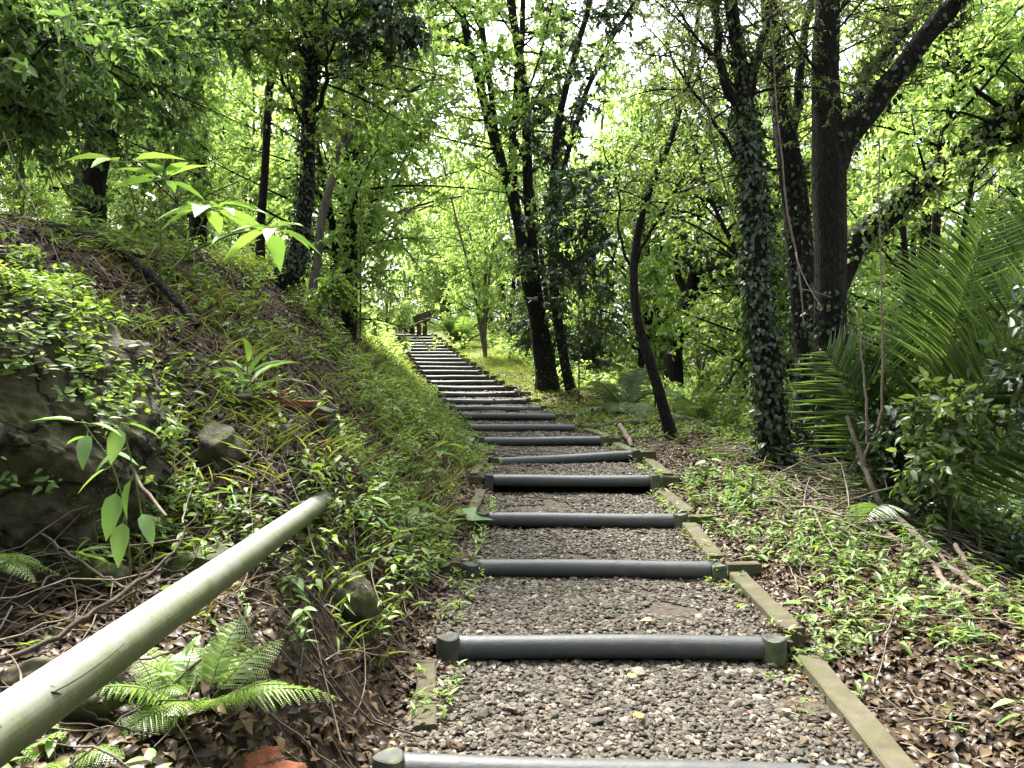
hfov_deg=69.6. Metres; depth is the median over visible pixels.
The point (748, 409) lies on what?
feathery shrub
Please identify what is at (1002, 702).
broad leaved plant
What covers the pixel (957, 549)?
dead branch
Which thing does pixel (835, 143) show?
forked tree
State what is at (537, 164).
slender tree
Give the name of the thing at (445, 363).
step log
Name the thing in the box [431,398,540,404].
step log
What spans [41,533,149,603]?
dead branch
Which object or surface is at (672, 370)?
dark tree
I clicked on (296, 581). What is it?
ground cover
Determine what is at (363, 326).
feathery shrub
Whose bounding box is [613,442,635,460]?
edging board
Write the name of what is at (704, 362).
slender tree
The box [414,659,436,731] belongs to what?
edging board
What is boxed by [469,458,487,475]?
edging board
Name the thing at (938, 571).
dead branch
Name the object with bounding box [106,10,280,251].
forest tree
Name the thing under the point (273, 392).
leafy weed
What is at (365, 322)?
feathery shrub
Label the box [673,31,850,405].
feathery tree
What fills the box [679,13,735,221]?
hanging vine
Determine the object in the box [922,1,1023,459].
feathery tree
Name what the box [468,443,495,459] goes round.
edging board
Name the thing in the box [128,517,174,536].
rock
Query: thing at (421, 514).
broad leaved plant
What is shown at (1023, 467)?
leafy shrub
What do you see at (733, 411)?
feathery shrub
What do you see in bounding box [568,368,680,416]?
fern
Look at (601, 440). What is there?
step log
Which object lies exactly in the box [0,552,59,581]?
fern
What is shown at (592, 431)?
edging board
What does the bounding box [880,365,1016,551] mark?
sapling
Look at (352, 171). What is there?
forest tree
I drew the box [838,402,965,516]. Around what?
sapling
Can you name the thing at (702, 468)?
broad leaved plant
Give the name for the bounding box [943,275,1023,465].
sapling
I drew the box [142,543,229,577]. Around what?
rock
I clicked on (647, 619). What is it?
fallen leaf
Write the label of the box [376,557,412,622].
leafy weed
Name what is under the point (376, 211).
sapling
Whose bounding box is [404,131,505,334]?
forest tree
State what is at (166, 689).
fern
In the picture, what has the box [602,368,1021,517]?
ground cover
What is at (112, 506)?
leafy stalk
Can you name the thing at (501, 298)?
forest tree
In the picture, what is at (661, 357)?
leafy shrub
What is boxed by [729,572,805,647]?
edging board
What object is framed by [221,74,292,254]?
slender tree
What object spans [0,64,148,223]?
forest tree
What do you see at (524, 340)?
dark shrub
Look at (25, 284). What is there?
creeping herbs
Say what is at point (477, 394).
step log
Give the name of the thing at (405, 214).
hanging vine
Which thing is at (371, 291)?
forest tree
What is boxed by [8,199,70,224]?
leafy shrub
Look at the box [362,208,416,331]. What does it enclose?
slender tree
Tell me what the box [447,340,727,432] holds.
grass
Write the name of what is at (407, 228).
forest tree
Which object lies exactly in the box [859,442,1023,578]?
ground cover
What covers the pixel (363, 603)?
rock
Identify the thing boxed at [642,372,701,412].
leafy shrub
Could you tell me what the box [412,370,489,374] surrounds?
step log
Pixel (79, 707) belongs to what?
dead branch
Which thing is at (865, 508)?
palm clump
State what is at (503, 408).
step log
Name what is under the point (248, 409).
leafy weed
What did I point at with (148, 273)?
fallen tree
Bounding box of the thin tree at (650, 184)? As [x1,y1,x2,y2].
[563,3,765,438]
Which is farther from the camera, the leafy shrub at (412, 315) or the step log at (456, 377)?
the leafy shrub at (412, 315)
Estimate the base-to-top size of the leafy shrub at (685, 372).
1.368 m
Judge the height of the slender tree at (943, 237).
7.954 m
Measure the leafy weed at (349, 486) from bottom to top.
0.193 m
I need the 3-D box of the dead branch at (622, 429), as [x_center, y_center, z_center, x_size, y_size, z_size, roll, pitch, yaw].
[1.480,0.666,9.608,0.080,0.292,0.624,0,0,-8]
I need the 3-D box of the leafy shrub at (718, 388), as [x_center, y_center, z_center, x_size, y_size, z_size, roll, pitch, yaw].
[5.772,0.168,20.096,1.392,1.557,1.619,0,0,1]
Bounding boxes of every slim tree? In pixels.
[257,0,473,306]
[319,44,495,317]
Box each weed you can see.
[235,389,280,418]
[264,555,322,596]
[267,387,292,400]
[279,443,324,476]
[290,454,331,485]
[295,517,338,554]
[315,445,343,479]
[321,491,353,528]
[325,561,367,591]
[326,412,345,438]
[331,445,359,475]
[334,484,371,517]
[337,482,370,508]
[343,532,385,570]
[348,502,379,530]
[362,576,399,642]
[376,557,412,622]
[407,401,818,718]
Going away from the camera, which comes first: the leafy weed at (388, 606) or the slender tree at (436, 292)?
the leafy weed at (388, 606)
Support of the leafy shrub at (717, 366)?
on the ground at (330, 751)
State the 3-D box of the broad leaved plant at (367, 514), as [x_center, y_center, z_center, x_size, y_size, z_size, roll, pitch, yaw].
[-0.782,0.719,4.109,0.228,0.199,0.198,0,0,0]
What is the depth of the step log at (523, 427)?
10.65 m
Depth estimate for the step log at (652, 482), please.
7.14 m
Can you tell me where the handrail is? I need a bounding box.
[0,490,334,767]
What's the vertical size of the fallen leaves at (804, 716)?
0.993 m
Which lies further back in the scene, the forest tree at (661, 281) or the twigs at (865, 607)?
the forest tree at (661, 281)
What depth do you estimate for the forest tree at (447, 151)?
15.43 m
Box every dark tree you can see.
[0,0,337,245]
[255,0,462,270]
[608,61,772,398]
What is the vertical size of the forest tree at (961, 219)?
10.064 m
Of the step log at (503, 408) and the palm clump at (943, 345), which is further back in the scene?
the step log at (503, 408)
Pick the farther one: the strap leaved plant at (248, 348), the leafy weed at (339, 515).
the strap leaved plant at (248, 348)
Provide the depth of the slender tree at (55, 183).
21.66 m
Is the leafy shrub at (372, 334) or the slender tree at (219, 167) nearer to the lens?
the leafy shrub at (372, 334)
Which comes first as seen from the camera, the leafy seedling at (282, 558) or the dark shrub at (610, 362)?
the leafy seedling at (282, 558)
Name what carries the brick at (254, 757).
on the ground at (330, 751)
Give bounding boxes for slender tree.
[1,133,71,215]
[23,127,113,228]
[61,0,260,249]
[135,90,216,234]
[151,74,256,247]
[187,0,332,254]
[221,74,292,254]
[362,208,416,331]
[385,56,556,357]
[412,208,463,320]
[504,9,687,377]
[507,118,624,350]
[660,166,741,393]
[715,149,809,343]
[897,207,969,311]
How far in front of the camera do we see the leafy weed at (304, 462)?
3.95 m
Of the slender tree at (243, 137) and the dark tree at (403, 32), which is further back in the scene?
the slender tree at (243, 137)
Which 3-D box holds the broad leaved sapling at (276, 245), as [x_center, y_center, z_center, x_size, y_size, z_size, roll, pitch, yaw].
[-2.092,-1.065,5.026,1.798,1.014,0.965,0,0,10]
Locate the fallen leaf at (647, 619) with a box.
[642,617,657,620]
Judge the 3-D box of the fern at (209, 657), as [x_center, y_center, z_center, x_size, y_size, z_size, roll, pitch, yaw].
[-0.907,0.910,2.307,0.737,0.246,0.472,0,0,-15]
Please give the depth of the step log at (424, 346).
28.20 m
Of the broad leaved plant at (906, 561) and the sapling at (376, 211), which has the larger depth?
the sapling at (376, 211)
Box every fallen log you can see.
[582,416,717,429]
[608,396,718,430]
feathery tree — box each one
[457,0,623,352]
[508,133,572,342]
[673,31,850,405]
[856,73,1010,383]
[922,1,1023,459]
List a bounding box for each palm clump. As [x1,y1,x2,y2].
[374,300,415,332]
[433,310,488,346]
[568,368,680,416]
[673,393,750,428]
[783,184,1023,520]
[846,502,1023,554]
[952,509,1023,537]
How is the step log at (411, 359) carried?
on the path
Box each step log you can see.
[372,747,880,767]
[390,334,436,336]
[395,336,441,339]
[397,339,444,342]
[398,342,447,344]
[399,345,452,347]
[402,348,457,350]
[403,351,459,354]
[403,354,466,357]
[404,357,469,361]
[407,361,476,365]
[409,365,483,370]
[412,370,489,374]
[417,375,496,379]
[422,380,504,385]
[426,385,516,390]
[429,391,530,397]
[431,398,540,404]
[435,559,761,582]
[436,632,786,669]
[440,405,555,411]
[448,412,574,421]
[449,423,581,431]
[456,511,714,529]
[468,473,682,494]
[473,435,619,446]
[473,449,655,464]
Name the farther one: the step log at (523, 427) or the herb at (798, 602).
the step log at (523, 427)
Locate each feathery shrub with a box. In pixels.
[0,156,69,221]
[210,230,245,252]
[328,299,372,326]
[357,308,369,339]
[487,309,502,334]
[627,364,663,401]
[703,377,755,439]
[734,364,794,442]
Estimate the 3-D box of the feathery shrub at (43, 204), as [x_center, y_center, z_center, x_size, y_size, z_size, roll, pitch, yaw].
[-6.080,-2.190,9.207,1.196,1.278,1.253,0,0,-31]
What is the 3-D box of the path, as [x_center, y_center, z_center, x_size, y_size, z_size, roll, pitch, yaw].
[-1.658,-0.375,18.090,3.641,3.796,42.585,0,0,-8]
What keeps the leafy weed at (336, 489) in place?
on the ground at (330, 751)
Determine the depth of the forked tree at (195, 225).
12.90 m
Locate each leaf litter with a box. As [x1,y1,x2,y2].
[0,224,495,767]
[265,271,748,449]
[636,440,1023,767]
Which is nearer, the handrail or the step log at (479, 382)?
the handrail
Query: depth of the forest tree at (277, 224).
48.03 m
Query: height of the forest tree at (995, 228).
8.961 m
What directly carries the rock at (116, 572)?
on the ground at (330, 751)
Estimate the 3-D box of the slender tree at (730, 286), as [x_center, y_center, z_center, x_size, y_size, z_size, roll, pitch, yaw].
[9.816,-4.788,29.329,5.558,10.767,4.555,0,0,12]
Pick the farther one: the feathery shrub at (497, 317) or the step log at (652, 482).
the feathery shrub at (497, 317)
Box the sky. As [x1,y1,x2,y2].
[1,0,1023,364]
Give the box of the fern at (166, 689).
[111,682,200,725]
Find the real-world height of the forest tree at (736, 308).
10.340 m
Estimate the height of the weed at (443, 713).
1.078 m
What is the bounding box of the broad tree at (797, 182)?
[640,0,913,461]
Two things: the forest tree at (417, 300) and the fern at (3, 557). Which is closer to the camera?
the fern at (3, 557)
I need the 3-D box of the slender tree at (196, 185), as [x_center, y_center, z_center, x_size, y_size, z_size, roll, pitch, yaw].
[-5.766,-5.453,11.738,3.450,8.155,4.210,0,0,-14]
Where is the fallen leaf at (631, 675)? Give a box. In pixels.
[620,673,636,676]
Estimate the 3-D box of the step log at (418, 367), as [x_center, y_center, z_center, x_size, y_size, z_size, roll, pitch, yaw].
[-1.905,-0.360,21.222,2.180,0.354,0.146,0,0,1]
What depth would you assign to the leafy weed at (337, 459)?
4.11 m
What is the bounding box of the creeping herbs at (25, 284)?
[0,253,189,498]
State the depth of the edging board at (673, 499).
6.49 m
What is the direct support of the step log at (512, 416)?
on the path
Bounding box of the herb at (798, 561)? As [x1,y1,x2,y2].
[782,553,811,565]
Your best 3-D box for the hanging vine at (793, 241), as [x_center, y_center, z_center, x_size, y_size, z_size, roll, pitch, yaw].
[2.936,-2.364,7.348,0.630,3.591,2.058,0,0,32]
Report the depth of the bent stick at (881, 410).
5.79 m
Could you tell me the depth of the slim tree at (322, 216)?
11.90 m
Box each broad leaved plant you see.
[354,495,390,527]
[405,501,449,526]
[430,441,464,459]
[453,505,491,528]
[466,433,478,443]
[686,458,721,473]
[886,551,912,576]
[990,694,1023,732]
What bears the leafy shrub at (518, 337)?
on the ground at (330, 751)
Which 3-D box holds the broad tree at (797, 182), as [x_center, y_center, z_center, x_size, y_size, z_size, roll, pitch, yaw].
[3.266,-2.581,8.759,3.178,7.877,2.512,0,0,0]
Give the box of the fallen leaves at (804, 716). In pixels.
[387,420,872,767]
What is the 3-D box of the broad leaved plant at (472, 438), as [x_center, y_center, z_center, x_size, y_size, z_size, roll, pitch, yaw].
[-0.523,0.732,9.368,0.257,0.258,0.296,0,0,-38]
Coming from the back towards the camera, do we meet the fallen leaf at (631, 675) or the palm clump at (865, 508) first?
the palm clump at (865, 508)
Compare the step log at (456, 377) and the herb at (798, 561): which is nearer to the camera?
the herb at (798, 561)
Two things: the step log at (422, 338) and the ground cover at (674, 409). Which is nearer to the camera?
the ground cover at (674, 409)
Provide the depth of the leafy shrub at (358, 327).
13.13 m
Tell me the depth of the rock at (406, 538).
4.62 m
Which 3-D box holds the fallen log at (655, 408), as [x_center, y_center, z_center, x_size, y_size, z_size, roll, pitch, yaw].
[2.296,0.459,12.213,0.299,0.548,3.686,0,0,-17]
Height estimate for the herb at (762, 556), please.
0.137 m
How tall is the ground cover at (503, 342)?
7.399 m
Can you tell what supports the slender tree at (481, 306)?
on the ground at (330, 751)
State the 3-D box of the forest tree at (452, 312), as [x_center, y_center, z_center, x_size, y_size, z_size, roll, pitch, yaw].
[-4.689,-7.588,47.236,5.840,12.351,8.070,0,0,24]
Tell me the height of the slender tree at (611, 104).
10.524 m
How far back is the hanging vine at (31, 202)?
4.37 m
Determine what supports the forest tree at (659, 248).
on the ground at (330, 751)
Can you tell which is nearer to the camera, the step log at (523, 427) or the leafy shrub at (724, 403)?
the step log at (523, 427)
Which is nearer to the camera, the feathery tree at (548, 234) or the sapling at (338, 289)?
the sapling at (338, 289)
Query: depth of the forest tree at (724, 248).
14.25 m
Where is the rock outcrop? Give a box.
[0,284,174,568]
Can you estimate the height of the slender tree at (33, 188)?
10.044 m
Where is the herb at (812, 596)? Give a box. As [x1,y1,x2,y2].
[797,586,826,606]
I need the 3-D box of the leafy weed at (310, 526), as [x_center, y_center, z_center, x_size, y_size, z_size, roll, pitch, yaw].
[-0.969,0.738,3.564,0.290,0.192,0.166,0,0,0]
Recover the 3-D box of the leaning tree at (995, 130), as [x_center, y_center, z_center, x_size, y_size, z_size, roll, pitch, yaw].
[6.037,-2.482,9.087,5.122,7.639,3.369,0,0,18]
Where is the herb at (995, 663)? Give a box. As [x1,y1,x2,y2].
[974,658,1002,667]
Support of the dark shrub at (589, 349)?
on the ground at (330, 751)
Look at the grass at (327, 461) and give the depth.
4.39 m
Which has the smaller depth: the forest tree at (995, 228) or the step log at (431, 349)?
the forest tree at (995, 228)
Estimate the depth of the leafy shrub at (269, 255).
14.77 m
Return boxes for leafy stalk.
[33,416,161,608]
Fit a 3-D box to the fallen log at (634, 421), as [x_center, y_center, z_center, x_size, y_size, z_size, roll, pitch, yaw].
[1.992,0.596,10.679,1.969,0.286,0.164,0,0,3]
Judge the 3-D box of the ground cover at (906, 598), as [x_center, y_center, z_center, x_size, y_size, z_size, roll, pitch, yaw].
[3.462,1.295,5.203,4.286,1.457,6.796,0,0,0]
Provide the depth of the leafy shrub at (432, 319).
43.88 m
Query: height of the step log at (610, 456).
0.417 m
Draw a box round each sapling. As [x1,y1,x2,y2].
[64,152,321,304]
[300,267,368,331]
[305,164,416,341]
[504,162,640,404]
[615,238,696,406]
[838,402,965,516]
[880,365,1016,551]
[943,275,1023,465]
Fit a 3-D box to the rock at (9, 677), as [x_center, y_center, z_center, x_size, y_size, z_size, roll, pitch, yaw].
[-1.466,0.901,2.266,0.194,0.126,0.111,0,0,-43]
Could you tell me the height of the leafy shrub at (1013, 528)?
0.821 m
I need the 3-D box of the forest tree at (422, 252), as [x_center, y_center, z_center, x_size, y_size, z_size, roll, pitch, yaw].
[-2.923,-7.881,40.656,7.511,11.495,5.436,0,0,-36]
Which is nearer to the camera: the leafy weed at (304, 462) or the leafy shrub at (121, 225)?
the leafy weed at (304, 462)
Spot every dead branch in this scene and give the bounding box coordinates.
[0,513,197,662]
[0,643,159,735]
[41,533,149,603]
[100,443,167,517]
[617,423,633,446]
[817,471,895,516]
[824,515,982,605]
[834,509,1016,591]
[953,543,1023,597]
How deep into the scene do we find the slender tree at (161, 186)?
30.89 m
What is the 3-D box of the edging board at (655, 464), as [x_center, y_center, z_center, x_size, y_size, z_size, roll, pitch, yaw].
[1.534,0.908,7.765,0.126,0.147,0.951,0,0,0]
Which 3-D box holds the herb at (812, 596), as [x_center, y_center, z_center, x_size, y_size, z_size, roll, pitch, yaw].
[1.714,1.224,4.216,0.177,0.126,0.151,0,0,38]
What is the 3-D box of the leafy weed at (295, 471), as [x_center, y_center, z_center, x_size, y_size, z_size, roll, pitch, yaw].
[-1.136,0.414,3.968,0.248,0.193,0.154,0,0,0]
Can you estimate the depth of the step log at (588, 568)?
4.80 m
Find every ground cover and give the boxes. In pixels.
[0,183,302,277]
[0,201,474,767]
[254,259,755,409]
[315,342,492,533]
[572,407,1023,584]
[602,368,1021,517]
[677,439,1023,767]
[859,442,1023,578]
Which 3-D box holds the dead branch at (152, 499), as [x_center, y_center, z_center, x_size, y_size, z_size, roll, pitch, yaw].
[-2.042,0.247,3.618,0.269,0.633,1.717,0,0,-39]
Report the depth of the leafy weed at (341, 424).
4.46 m
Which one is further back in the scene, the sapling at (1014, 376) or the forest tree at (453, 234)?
the forest tree at (453, 234)
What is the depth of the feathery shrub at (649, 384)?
16.08 m
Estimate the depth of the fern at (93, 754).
1.96 m
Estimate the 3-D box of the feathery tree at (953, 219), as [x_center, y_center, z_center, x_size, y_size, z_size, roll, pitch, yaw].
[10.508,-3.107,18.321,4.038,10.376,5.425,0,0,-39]
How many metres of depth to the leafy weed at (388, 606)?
3.46 m
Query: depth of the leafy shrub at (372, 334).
19.63 m
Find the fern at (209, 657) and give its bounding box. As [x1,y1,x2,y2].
[96,616,342,737]
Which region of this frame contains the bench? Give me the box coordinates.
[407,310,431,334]
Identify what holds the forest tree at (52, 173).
on the ground at (330, 751)
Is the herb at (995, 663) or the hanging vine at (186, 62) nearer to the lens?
the herb at (995, 663)
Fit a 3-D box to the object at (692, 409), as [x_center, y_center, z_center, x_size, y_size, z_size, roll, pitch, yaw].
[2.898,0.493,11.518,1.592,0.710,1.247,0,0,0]
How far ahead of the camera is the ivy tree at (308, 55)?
8.53 m
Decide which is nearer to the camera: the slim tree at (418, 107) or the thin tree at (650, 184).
the thin tree at (650, 184)
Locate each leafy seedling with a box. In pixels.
[124,748,172,767]
[268,543,290,573]
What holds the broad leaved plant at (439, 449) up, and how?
on the ground at (330, 751)
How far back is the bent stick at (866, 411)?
5.88 m
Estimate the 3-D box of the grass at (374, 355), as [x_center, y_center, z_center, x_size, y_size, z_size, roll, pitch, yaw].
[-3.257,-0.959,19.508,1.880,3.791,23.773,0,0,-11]
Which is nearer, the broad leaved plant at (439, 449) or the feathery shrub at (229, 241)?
the broad leaved plant at (439, 449)
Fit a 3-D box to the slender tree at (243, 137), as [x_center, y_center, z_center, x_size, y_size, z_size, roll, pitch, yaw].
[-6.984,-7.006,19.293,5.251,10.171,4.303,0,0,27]
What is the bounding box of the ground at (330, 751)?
[0,233,1023,767]
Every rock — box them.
[0,656,53,685]
[50,553,128,590]
[64,671,125,723]
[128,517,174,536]
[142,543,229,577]
[194,422,244,473]
[329,571,380,629]
[386,525,411,552]
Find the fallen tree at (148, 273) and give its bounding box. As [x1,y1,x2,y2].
[1,215,200,327]
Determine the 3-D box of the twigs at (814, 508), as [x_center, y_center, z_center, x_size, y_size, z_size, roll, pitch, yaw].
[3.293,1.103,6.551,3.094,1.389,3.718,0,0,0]
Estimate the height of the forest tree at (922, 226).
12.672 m
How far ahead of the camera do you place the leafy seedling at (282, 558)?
3.29 m
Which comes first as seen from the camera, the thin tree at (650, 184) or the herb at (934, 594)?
the herb at (934, 594)
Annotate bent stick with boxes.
[845,415,891,521]
[857,305,868,443]
[863,138,883,459]
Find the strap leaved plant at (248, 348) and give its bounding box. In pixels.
[201,339,302,392]
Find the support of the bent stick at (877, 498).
on the leaf litter at (992, 691)
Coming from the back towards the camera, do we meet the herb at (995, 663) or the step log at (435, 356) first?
the step log at (435, 356)
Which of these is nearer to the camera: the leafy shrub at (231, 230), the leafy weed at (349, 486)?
the leafy weed at (349, 486)
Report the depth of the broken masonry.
4.42 m
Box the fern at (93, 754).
[16,722,124,767]
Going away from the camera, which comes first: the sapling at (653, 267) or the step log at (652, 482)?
the step log at (652, 482)
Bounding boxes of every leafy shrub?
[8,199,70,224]
[106,175,200,244]
[107,204,178,243]
[110,204,193,249]
[207,229,251,254]
[219,242,248,257]
[265,239,331,284]
[337,309,369,339]
[364,321,385,338]
[384,295,416,331]
[428,313,449,330]
[495,319,521,338]
[504,330,530,354]
[615,341,685,381]
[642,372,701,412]
[683,357,694,378]
[691,361,724,389]
[699,368,747,404]
[712,393,752,430]
[877,461,1022,509]
[977,464,1023,514]
[987,442,1023,490]
[1006,522,1023,554]
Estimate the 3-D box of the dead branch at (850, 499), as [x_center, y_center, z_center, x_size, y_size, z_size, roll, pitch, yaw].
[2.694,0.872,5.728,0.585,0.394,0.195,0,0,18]
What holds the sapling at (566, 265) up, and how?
on the ground at (330, 751)
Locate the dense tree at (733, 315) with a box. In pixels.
[709,216,788,368]
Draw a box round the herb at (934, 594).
[918,575,943,597]
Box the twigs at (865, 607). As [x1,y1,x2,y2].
[620,439,1023,767]
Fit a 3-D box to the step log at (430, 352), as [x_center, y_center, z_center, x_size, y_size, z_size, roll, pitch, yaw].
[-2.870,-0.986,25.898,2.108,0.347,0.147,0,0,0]
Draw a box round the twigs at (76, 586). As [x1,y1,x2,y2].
[0,218,479,767]
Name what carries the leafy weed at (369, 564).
on the ground at (330, 751)
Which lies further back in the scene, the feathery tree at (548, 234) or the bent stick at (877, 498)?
the feathery tree at (548, 234)
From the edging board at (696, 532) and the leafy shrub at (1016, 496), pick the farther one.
the leafy shrub at (1016, 496)
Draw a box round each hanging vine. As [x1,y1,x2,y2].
[3,131,57,267]
[150,2,231,75]
[378,187,443,256]
[426,1,435,75]
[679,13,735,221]
[768,0,852,325]
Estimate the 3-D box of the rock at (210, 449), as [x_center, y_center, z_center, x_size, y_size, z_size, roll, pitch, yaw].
[-1.580,0.361,4.035,0.341,0.293,0.260,0,0,39]
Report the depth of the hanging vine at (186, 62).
9.00 m
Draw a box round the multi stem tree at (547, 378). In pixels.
[345,0,623,393]
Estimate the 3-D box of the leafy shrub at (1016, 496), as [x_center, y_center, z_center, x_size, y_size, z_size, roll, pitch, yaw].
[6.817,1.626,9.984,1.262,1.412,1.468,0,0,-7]
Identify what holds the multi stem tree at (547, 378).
on the ground at (330, 751)
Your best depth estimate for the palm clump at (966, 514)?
5.97 m
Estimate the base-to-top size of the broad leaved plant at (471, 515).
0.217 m
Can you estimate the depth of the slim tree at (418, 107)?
14.83 m
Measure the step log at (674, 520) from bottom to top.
0.354 m
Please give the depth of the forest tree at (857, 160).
21.10 m
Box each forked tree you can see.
[102,0,222,253]
[728,0,984,484]
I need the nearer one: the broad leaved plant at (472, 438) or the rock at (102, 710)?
the rock at (102, 710)
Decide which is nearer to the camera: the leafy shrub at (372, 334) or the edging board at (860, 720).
the edging board at (860, 720)
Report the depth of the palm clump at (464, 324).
27.59 m
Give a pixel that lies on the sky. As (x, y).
(586, 125)
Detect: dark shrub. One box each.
[508,304,574,358]
[547,310,627,383]
[596,342,637,375]
[701,332,732,374]
[969,446,1023,501]
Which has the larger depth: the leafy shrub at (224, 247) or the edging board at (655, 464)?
the leafy shrub at (224, 247)
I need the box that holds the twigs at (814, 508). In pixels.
[696,429,1023,580]
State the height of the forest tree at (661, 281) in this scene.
10.726 m
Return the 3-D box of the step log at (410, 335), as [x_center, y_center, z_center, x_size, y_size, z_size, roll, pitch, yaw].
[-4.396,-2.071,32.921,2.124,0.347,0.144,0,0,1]
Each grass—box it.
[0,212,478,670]
[0,219,480,680]
[338,324,480,461]
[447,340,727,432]
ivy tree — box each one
[216,0,481,293]
[585,0,876,471]
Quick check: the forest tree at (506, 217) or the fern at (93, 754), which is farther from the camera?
the forest tree at (506, 217)
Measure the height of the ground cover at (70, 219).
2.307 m
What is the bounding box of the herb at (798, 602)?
[782,600,822,624]
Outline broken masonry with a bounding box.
[235,392,339,439]
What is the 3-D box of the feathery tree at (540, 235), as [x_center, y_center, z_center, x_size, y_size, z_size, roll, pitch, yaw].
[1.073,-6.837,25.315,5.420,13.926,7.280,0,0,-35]
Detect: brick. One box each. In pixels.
[228,746,285,767]
[255,757,307,767]
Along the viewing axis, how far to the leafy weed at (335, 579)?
3.45 m
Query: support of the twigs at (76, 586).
on the ground at (330, 751)
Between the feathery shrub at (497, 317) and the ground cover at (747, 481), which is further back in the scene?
the feathery shrub at (497, 317)
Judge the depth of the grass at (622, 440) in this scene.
11.74 m
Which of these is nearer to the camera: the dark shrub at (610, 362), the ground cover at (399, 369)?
the ground cover at (399, 369)
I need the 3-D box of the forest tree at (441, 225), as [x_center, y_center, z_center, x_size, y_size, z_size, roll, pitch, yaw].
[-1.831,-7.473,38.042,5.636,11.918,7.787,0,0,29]
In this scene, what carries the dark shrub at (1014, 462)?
on the ground at (330, 751)
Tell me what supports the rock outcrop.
on the ground at (330, 751)
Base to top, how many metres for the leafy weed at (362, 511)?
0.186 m
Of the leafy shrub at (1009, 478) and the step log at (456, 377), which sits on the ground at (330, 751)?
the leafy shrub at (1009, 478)
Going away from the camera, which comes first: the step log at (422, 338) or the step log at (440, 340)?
the step log at (440, 340)
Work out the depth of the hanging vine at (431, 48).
10.99 m
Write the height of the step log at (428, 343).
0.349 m
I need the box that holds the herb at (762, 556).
[741,545,767,560]
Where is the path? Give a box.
[396,335,872,764]
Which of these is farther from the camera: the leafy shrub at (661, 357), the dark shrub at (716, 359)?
the dark shrub at (716, 359)
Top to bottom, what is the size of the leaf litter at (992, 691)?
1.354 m
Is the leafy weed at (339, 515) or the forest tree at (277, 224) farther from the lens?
the forest tree at (277, 224)
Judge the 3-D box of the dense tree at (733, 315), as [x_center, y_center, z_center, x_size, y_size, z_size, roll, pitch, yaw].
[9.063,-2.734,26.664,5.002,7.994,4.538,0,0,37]
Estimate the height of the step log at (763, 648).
0.350 m
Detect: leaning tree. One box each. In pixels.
[497,0,677,394]
[790,0,1023,455]
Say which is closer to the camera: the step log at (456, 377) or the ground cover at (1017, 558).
the ground cover at (1017, 558)
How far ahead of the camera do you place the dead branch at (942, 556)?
4.88 m
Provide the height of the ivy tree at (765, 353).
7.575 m
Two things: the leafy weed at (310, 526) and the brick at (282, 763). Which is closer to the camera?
the brick at (282, 763)
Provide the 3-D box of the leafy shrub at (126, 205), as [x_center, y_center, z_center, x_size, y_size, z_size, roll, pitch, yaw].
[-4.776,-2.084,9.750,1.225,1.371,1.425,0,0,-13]
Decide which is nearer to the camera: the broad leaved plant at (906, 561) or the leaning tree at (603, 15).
the broad leaved plant at (906, 561)
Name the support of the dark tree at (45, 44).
on the ground at (330, 751)
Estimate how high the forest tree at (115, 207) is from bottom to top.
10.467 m
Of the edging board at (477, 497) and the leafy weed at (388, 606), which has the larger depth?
the edging board at (477, 497)
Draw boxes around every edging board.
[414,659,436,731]
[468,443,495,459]
[468,489,486,511]
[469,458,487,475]
[582,428,614,436]
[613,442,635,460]
[644,459,672,475]
[656,489,694,513]
[682,522,725,561]
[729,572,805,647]
[797,655,917,767]
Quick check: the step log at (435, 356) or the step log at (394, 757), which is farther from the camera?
the step log at (435, 356)
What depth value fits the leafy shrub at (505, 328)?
38.06 m
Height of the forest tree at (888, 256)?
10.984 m
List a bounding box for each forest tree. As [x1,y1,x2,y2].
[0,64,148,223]
[7,1,237,228]
[54,100,153,228]
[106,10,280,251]
[186,20,329,254]
[191,0,512,352]
[205,0,500,331]
[247,168,294,262]
[288,137,372,265]
[314,153,403,321]
[365,178,451,331]
[388,191,472,318]
[401,176,452,331]
[402,131,491,320]
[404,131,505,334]
[415,136,520,332]
[432,152,546,345]
[435,177,516,338]
[437,67,581,336]
[514,149,632,374]
[537,33,735,395]
[563,47,733,379]
[581,0,900,417]
[623,166,706,357]
[633,1,930,405]
[715,0,1023,501]
[723,0,1023,408]
[765,90,900,347]
[847,186,947,339]
[889,73,1023,450]
[982,171,1023,275]
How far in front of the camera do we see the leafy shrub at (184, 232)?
12.06 m
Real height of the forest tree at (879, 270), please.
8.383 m
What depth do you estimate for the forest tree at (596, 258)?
26.94 m
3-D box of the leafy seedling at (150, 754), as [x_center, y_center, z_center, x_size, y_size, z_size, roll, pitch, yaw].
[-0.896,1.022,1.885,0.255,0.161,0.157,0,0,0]
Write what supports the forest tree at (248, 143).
on the ground at (330, 751)
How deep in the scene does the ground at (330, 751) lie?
3.29 m

